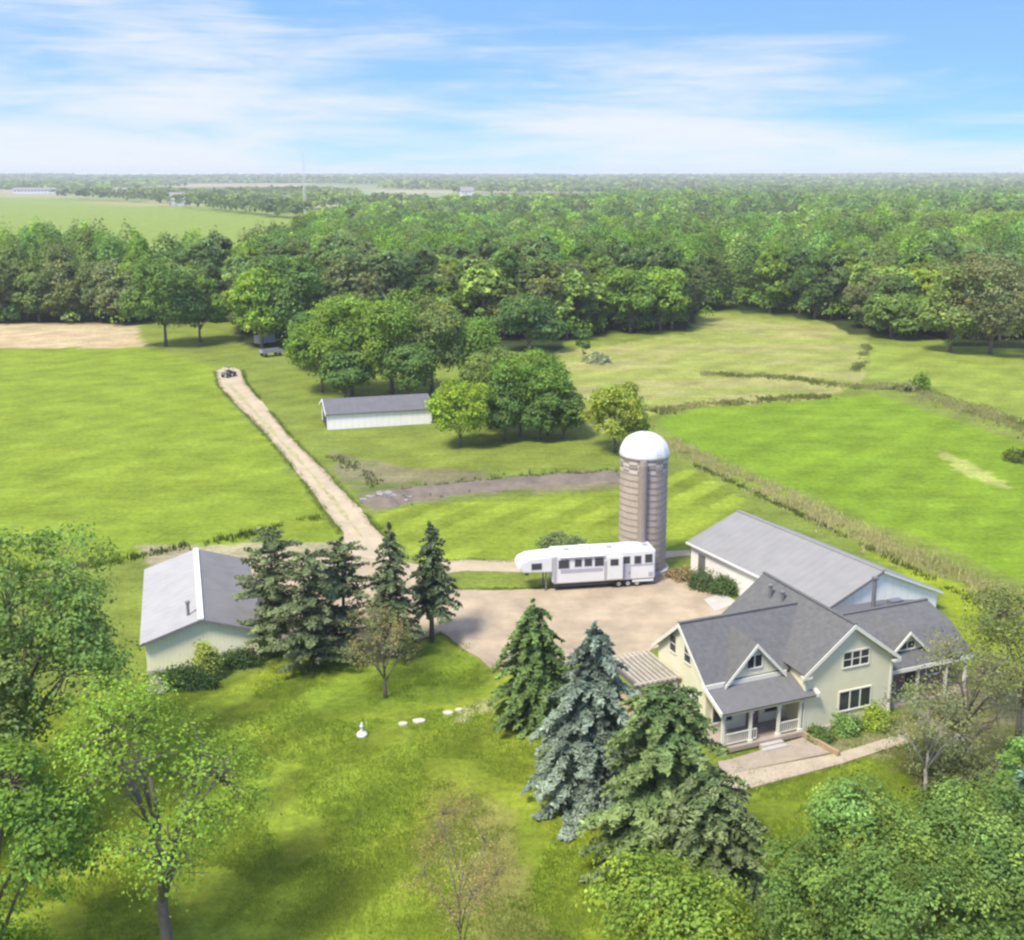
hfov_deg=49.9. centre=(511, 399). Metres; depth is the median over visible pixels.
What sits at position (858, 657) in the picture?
window
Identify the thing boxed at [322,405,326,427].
doorway
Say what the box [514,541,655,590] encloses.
camper trailer
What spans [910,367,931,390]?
shrub
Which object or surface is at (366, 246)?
woodland tree
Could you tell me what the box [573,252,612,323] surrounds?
woodland tree
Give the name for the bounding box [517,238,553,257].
woodland tree
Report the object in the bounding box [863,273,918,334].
woodland tree
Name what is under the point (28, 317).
woodland tree
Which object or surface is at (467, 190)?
house
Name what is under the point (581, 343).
slim tree
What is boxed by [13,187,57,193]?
barn
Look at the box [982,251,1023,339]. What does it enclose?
woodland tree
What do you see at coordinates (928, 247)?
woodland tree
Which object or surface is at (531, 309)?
broadleaf tree
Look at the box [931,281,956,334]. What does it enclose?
woodland tree
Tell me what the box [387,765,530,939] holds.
bare shrub tree
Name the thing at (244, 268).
woodland tree
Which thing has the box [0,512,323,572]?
verge grass
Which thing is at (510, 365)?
broadleaf tree
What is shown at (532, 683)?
spruce tree
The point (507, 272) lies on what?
woodland tree
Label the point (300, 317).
broadleaf tree
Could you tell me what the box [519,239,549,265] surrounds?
woodland tree
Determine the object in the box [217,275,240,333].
woodland tree
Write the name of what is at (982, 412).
meadow grass
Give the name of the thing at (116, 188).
house
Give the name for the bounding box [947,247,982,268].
woodland tree
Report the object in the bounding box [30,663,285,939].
young tree
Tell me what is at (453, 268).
woodland tree
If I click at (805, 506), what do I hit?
tall grass
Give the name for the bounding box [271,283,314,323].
woodland tree
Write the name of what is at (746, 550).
pole barn
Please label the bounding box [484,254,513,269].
woodland tree
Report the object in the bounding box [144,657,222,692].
shrub
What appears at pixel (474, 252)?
woodland tree
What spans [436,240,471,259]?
woodland tree
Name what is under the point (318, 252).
woodland tree
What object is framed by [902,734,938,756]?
shrub
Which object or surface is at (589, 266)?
woodland tree
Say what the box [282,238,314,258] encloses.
woodland tree
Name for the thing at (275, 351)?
farm wagon
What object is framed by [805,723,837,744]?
shrub
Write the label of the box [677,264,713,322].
woodland tree
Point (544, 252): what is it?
woodland tree
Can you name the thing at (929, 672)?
window
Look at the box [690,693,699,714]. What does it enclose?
window
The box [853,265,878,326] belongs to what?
woodland tree
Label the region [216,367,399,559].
gravel drive
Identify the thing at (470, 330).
broadleaf tree
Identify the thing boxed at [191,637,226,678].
shrub
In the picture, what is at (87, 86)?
sky
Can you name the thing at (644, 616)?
gravel yard
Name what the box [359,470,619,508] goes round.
earth bank
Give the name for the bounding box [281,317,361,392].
broadleaf tree
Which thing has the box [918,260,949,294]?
woodland tree
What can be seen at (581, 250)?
woodland tree
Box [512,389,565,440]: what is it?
broadleaf tree
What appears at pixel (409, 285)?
woodland tree
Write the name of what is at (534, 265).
woodland tree
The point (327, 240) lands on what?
woodland tree
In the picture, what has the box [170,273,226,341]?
broadleaf tree
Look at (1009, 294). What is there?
woodland tree
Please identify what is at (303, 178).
radio mast
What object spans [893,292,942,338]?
broadleaf tree
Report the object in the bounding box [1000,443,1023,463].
shrub
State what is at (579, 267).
woodland tree
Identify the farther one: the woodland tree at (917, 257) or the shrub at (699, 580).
the woodland tree at (917, 257)
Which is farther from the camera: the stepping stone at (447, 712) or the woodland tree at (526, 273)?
the woodland tree at (526, 273)
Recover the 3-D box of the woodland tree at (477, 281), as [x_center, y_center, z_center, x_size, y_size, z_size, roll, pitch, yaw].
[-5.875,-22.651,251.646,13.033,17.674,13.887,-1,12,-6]
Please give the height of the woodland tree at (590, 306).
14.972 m
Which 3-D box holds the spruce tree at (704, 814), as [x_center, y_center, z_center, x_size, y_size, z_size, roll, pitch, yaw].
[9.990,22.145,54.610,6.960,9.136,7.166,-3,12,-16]
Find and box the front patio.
[718,737,829,774]
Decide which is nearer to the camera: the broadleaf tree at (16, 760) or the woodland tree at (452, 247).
the broadleaf tree at (16, 760)
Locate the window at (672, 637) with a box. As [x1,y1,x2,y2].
[669,633,676,654]
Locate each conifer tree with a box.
[358,521,427,656]
[406,520,463,642]
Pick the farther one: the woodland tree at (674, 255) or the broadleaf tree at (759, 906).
the woodland tree at (674, 255)
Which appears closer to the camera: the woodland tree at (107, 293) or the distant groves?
the woodland tree at (107, 293)
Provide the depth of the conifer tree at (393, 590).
84.53 m
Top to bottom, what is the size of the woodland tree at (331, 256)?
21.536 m
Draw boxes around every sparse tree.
[870,676,989,791]
[902,623,1023,756]
[954,577,1023,736]
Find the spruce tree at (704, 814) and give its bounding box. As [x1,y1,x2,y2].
[645,763,771,939]
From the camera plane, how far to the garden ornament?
73.84 m
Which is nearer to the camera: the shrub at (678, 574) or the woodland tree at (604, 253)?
the shrub at (678, 574)
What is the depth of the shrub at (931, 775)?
68.17 m
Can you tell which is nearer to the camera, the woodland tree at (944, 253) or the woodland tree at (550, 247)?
the woodland tree at (944, 253)
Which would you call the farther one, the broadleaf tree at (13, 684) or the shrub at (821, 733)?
the shrub at (821, 733)
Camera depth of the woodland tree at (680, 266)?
281.16 m
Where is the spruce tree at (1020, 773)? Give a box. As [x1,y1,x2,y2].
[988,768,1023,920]
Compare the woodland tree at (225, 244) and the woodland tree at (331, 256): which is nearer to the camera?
the woodland tree at (331, 256)
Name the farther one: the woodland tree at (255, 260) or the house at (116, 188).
the house at (116, 188)
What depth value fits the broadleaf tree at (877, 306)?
248.46 m
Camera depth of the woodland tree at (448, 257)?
283.81 m
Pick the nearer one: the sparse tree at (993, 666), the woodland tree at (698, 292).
the sparse tree at (993, 666)
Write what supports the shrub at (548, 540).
on the ground at (134, 434)
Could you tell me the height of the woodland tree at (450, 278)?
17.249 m
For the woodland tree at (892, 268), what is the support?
on the ground at (134, 434)
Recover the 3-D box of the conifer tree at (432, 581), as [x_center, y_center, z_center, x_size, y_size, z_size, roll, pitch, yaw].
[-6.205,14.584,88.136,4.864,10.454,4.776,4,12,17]
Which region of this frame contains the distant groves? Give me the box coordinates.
[0,172,1023,215]
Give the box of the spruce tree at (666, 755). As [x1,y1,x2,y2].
[576,683,747,912]
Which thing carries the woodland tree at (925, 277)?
on the ground at (134, 434)
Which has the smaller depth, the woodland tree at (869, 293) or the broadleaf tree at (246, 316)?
the broadleaf tree at (246, 316)
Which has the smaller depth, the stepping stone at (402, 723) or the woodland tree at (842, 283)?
the stepping stone at (402, 723)
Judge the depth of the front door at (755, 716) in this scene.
74.59 m
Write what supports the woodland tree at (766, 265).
on the ground at (134, 434)
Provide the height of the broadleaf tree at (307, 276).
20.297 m
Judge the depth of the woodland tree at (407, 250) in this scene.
276.93 m
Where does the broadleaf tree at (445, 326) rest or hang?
on the ground at (134, 434)
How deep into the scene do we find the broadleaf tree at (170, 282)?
236.46 m
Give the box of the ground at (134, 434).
[0,174,1023,939]
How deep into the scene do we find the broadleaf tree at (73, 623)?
62.29 m
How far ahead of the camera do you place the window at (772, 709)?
75.03 m
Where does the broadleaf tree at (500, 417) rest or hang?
on the ground at (134, 434)
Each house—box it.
[112,187,128,192]
[460,187,473,195]
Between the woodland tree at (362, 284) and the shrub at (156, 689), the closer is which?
the shrub at (156, 689)
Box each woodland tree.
[0,259,22,311]
[7,262,56,321]
[14,285,33,319]
[33,242,79,319]
[41,267,82,321]
[70,260,98,319]
[74,260,117,321]
[90,257,135,323]
[114,250,156,319]
[154,253,184,265]
[155,258,198,321]
[173,247,197,268]
[184,237,229,318]
[185,261,219,317]
[196,263,219,321]
[198,230,232,313]
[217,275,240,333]
[219,252,249,290]
[229,255,254,328]
[229,260,258,333]
[233,247,261,270]
[242,255,284,331]
[262,240,292,257]
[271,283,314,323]
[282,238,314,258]
[305,248,342,290]
[307,276,348,315]
[317,230,357,251]
[319,243,359,298]
[320,253,385,329]
[325,245,361,272]
[335,242,364,265]
[353,236,379,257]
[355,252,375,273]
[357,249,411,320]
[375,262,413,301]
[382,250,422,306]
[400,247,425,275]
[403,245,439,297]
[413,274,450,319]
[422,256,439,274]
[424,282,466,319]
[426,263,462,311]
[427,248,441,260]
[427,257,464,271]
[431,258,465,283]
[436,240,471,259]
[439,255,463,269]
[446,251,463,261]
[458,263,514,321]
[459,254,485,270]
[462,297,481,318]
[468,243,494,257]
[474,235,502,259]
[481,248,522,333]
[482,278,522,338]
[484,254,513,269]
[490,237,532,266]
[498,263,539,330]
[514,266,541,334]
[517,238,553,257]
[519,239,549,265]
[522,255,563,301]
[524,256,570,328]
[526,233,561,259]
[532,248,561,266]
[543,267,590,338]
[555,242,594,263]
[561,257,602,330]
[564,273,601,335]
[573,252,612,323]
[577,261,609,321]
[578,243,602,262]
[585,249,622,277]
[588,278,615,330]
[598,234,635,263]
[601,265,621,326]
[607,243,645,327]
[610,264,649,325]
[639,247,671,328]
[646,239,672,325]
[657,243,691,328]
[672,262,693,297]
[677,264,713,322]
[684,258,714,310]
[688,251,718,309]
[753,248,796,312]
[783,248,816,313]
[793,252,832,318]
[796,266,831,315]
[813,251,852,319]
[827,251,859,316]
[842,270,884,328]
[848,256,889,321]
[853,249,881,283]
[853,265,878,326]
[857,261,916,327]
[861,273,894,330]
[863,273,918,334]
[875,255,897,267]
[886,254,904,268]
[896,262,944,333]
[897,250,949,271]
[913,238,960,259]
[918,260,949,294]
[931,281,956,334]
[932,239,961,258]
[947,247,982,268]
[953,279,1002,338]
[961,249,999,315]
[978,247,1001,256]
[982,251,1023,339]
[999,272,1023,331]
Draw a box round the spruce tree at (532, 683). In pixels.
[486,597,570,738]
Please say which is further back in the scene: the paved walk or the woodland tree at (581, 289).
the woodland tree at (581, 289)
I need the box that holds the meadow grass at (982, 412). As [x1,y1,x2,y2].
[644,343,1023,439]
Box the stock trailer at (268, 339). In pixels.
[254,333,274,345]
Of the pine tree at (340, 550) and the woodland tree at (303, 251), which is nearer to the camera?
the pine tree at (340, 550)
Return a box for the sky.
[0,0,1023,173]
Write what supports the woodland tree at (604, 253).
on the ground at (134, 434)
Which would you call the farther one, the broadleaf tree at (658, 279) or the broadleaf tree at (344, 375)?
the broadleaf tree at (658, 279)
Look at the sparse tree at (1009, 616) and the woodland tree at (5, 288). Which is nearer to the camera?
the sparse tree at (1009, 616)
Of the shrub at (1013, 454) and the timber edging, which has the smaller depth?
the timber edging
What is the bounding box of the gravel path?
[442,550,690,573]
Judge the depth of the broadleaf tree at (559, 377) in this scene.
154.37 m
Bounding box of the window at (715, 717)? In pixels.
[711,705,732,724]
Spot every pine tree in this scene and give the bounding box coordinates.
[232,525,312,656]
[255,548,354,672]
[304,536,388,651]
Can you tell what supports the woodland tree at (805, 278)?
on the ground at (134, 434)
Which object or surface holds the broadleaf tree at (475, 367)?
on the ground at (134, 434)
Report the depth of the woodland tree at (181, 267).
277.42 m
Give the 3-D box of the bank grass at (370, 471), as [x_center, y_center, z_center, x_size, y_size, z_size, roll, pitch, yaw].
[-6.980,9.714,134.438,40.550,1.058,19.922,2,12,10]
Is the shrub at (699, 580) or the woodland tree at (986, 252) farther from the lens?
the woodland tree at (986, 252)
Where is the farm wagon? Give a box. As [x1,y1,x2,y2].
[259,347,286,356]
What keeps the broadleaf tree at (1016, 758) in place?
on the ground at (134, 434)
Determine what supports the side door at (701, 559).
in the pole barn at (746, 550)
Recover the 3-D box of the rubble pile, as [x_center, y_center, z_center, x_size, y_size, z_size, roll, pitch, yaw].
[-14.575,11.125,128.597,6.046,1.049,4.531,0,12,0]
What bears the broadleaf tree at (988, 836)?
on the ground at (134, 434)
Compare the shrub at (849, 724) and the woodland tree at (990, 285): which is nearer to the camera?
the shrub at (849, 724)
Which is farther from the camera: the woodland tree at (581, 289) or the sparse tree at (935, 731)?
the woodland tree at (581, 289)
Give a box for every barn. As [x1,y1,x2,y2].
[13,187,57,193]
[686,510,942,608]
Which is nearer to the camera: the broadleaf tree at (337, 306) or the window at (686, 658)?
the window at (686, 658)
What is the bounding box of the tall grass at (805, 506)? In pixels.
[665,437,1023,616]
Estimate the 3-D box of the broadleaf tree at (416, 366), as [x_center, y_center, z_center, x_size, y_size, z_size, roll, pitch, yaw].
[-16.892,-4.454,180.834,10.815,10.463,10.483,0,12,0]
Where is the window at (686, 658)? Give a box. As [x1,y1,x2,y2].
[683,644,691,666]
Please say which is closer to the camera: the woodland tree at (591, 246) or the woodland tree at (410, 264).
the woodland tree at (410, 264)
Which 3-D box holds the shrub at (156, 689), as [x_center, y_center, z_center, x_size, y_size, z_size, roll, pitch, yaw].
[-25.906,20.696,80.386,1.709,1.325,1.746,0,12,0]
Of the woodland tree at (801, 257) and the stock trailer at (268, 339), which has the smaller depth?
the stock trailer at (268, 339)
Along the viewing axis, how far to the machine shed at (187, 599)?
87.10 m
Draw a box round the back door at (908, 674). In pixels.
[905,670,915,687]
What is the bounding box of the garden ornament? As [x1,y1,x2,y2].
[357,722,366,737]
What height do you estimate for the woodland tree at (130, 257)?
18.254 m
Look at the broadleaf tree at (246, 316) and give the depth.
233.52 m
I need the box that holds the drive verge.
[212,370,904,791]
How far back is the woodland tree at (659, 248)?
268.36 m
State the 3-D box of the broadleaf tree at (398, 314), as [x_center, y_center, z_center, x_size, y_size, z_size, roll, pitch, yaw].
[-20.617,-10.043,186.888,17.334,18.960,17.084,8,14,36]
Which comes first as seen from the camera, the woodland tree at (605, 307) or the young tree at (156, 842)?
the young tree at (156, 842)
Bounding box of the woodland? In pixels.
[0,186,1023,338]
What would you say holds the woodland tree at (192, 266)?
on the ground at (134, 434)
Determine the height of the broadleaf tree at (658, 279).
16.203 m
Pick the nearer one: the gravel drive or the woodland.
the gravel drive
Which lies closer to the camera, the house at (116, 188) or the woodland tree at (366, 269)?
the woodland tree at (366, 269)
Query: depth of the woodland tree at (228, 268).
273.69 m
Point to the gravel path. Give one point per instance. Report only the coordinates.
(479, 566)
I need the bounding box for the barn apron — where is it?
[704,595,734,610]
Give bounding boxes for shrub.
[0,911,70,939]
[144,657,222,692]
[146,675,167,694]
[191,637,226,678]
[219,645,267,670]
[534,527,569,548]
[559,530,589,545]
[580,350,613,364]
[665,565,693,583]
[685,565,719,594]
[706,572,742,597]
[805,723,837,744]
[828,708,866,737]
[859,699,899,735]
[888,378,920,392]
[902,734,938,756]
[904,736,983,793]
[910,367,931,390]
[922,744,1020,822]
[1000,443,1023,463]
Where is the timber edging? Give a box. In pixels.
[801,731,839,756]
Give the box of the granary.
[168,192,186,205]
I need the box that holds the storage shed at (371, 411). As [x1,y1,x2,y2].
[319,393,431,429]
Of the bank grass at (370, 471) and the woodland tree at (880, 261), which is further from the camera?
the woodland tree at (880, 261)
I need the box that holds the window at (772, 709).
[763,706,776,713]
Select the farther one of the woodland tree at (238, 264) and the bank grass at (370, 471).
the woodland tree at (238, 264)
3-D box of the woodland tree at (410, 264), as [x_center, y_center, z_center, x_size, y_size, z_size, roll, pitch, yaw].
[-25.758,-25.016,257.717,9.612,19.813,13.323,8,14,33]
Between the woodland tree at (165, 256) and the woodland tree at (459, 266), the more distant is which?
the woodland tree at (165, 256)
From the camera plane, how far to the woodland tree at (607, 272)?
268.76 m
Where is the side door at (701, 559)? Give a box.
[698,554,705,574]
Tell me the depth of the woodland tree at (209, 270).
276.93 m
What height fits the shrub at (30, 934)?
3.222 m
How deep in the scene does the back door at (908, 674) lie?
80.24 m
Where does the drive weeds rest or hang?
on the gravel drive
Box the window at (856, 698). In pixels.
[837,685,871,712]
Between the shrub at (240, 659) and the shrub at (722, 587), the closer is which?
the shrub at (240, 659)
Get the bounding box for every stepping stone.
[398,721,407,725]
[412,718,425,723]
[442,710,452,715]
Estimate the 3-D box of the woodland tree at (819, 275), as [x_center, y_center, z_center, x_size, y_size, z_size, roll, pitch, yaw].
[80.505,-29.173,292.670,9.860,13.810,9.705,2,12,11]
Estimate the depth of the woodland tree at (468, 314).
255.57 m
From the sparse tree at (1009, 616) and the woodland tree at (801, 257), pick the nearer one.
the sparse tree at (1009, 616)
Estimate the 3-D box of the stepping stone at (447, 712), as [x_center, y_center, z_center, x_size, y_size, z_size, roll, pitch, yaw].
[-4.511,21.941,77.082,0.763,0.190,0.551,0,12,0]
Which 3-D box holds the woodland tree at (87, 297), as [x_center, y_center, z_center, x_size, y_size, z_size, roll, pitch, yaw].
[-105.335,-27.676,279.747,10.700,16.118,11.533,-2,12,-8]
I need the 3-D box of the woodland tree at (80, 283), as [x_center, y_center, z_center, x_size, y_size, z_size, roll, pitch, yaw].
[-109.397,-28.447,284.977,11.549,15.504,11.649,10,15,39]
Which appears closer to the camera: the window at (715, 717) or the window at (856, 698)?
the window at (715, 717)
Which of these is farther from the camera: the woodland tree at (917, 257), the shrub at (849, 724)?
the woodland tree at (917, 257)
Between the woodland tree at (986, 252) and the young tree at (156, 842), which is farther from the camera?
the woodland tree at (986, 252)
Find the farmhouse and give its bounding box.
[613,572,974,752]
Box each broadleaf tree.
[0,521,145,799]
[0,640,47,750]
[0,728,109,939]
[114,257,211,346]
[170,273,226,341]
[217,267,290,347]
[250,254,328,334]
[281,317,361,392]
[282,309,330,367]
[300,291,397,396]
[318,346,375,397]
[339,285,441,394]
[377,340,442,393]
[391,290,471,392]
[424,377,493,446]
[432,314,506,370]
[456,344,522,428]
[480,376,532,440]
[482,347,560,436]
[490,291,566,351]
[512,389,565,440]
[521,352,581,434]
[538,392,586,437]
[574,841,764,939]
[578,381,654,452]
[601,267,658,332]
[642,264,690,330]
[752,838,871,939]
[753,770,1023,939]
[862,293,920,338]
[887,770,1023,939]
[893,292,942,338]
[916,263,993,351]
[929,249,1023,353]
[987,736,1023,814]
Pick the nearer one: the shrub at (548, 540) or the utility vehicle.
the shrub at (548, 540)
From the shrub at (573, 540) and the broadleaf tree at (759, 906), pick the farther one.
the shrub at (573, 540)
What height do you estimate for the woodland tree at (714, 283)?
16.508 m
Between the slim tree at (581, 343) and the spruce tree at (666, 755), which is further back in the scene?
the slim tree at (581, 343)
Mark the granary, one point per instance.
(172, 203)
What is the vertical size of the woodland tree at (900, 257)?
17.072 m
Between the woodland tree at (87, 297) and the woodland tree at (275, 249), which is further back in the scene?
the woodland tree at (275, 249)
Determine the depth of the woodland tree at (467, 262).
286.99 m
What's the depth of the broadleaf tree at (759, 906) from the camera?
47.98 m
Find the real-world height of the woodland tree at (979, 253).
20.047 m
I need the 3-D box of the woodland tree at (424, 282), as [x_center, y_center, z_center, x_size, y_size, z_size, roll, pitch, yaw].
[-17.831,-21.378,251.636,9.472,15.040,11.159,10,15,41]
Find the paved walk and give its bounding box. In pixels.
[724,733,909,789]
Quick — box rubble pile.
[359,490,411,501]
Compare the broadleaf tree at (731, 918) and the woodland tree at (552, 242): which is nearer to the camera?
the broadleaf tree at (731, 918)
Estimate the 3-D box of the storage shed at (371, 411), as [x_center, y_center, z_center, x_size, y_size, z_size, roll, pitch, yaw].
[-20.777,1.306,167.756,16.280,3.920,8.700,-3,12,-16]
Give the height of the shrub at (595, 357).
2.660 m
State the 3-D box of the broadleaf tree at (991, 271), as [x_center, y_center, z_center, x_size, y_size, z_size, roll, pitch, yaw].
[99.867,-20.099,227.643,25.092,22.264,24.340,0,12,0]
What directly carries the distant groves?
on the ground at (134, 434)
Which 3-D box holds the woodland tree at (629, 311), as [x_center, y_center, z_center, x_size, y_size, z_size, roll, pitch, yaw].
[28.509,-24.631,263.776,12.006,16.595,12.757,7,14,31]
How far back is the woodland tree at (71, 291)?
276.85 m
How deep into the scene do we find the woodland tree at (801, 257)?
293.93 m
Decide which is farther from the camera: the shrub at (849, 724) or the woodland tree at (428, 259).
the woodland tree at (428, 259)
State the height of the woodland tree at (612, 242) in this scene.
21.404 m
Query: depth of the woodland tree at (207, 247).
281.72 m
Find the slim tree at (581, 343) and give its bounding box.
[574,331,590,354]
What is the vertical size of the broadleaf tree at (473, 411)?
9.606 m
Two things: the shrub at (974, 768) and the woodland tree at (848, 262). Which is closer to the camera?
the shrub at (974, 768)
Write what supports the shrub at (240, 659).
on the ground at (134, 434)
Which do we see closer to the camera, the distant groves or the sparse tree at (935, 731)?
the sparse tree at (935, 731)
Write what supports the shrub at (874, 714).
on the ground at (134, 434)
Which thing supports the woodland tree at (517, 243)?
on the ground at (134, 434)
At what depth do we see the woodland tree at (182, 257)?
289.20 m
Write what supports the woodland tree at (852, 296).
on the ground at (134, 434)
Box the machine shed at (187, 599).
[140,548,263,673]
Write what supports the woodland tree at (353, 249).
on the ground at (134, 434)
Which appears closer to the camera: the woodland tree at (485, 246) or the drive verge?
the drive verge
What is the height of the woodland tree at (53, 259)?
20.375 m
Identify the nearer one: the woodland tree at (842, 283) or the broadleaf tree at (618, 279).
the broadleaf tree at (618, 279)
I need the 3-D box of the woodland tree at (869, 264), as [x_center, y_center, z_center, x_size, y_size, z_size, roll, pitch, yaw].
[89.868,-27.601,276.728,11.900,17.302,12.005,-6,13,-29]
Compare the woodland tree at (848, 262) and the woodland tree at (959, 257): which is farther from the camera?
the woodland tree at (848, 262)
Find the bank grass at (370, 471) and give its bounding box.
[326,454,619,505]
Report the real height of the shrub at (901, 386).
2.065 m
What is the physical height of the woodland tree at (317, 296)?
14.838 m
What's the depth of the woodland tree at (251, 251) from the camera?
297.88 m
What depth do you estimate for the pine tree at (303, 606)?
82.46 m
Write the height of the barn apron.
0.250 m
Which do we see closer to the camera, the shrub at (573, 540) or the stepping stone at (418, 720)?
the stepping stone at (418, 720)
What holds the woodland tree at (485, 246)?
on the ground at (134, 434)
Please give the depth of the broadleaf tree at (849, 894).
44.11 m
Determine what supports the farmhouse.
on the ground at (134, 434)
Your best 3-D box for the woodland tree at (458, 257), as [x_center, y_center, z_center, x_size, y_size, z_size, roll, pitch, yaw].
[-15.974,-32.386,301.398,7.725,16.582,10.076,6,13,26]
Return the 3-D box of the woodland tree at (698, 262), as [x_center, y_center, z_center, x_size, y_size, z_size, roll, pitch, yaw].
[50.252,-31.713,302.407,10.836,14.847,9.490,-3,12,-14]
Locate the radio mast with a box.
[302,148,305,212]
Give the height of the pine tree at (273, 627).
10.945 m
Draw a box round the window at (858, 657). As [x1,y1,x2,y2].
[842,647,870,668]
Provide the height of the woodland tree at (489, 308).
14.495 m
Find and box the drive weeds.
[227,384,361,535]
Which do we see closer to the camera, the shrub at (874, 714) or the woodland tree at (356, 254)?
the shrub at (874, 714)
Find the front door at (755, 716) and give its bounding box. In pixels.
[746,710,758,725]
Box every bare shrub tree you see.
[338,594,428,698]
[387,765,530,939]
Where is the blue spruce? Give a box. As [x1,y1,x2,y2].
[520,620,636,842]
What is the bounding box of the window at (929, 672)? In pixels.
[925,665,940,675]
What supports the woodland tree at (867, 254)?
on the ground at (134, 434)
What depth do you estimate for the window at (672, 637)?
76.34 m
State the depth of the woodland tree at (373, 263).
248.94 m
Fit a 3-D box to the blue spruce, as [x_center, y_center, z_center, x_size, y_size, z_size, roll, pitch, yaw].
[5.025,18.947,65.397,9.009,12.539,8.907,-4,12,-18]
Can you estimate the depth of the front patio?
71.23 m
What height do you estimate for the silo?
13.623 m
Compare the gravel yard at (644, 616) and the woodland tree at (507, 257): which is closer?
the gravel yard at (644, 616)
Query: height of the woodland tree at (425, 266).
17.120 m
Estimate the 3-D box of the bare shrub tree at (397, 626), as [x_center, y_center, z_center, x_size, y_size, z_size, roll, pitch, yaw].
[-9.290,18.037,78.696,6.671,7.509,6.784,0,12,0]
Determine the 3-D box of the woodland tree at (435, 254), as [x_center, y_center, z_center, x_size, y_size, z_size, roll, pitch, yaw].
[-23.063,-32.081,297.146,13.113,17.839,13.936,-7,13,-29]
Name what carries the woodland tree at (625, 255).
on the ground at (134, 434)
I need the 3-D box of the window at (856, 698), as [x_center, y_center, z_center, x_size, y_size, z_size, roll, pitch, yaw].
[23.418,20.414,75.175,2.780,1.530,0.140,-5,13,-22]
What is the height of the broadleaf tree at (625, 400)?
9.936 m
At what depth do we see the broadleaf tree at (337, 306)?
181.37 m
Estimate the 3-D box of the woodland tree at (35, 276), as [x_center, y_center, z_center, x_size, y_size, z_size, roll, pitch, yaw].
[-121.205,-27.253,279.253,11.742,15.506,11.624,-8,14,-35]
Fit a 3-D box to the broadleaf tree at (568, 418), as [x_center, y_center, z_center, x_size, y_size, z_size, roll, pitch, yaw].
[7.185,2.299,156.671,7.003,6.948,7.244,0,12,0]
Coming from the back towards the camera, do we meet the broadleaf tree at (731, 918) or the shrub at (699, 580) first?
the shrub at (699, 580)
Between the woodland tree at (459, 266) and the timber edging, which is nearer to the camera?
the timber edging
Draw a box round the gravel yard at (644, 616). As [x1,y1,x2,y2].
[250,557,728,669]
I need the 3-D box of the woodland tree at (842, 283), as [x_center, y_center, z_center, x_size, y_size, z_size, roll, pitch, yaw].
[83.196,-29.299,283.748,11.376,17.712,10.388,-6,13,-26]
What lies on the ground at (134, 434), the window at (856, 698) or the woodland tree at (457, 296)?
the woodland tree at (457, 296)
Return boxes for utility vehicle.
[221,366,236,377]
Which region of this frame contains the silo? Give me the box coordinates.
[618,431,669,575]
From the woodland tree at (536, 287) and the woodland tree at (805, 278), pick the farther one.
the woodland tree at (805, 278)

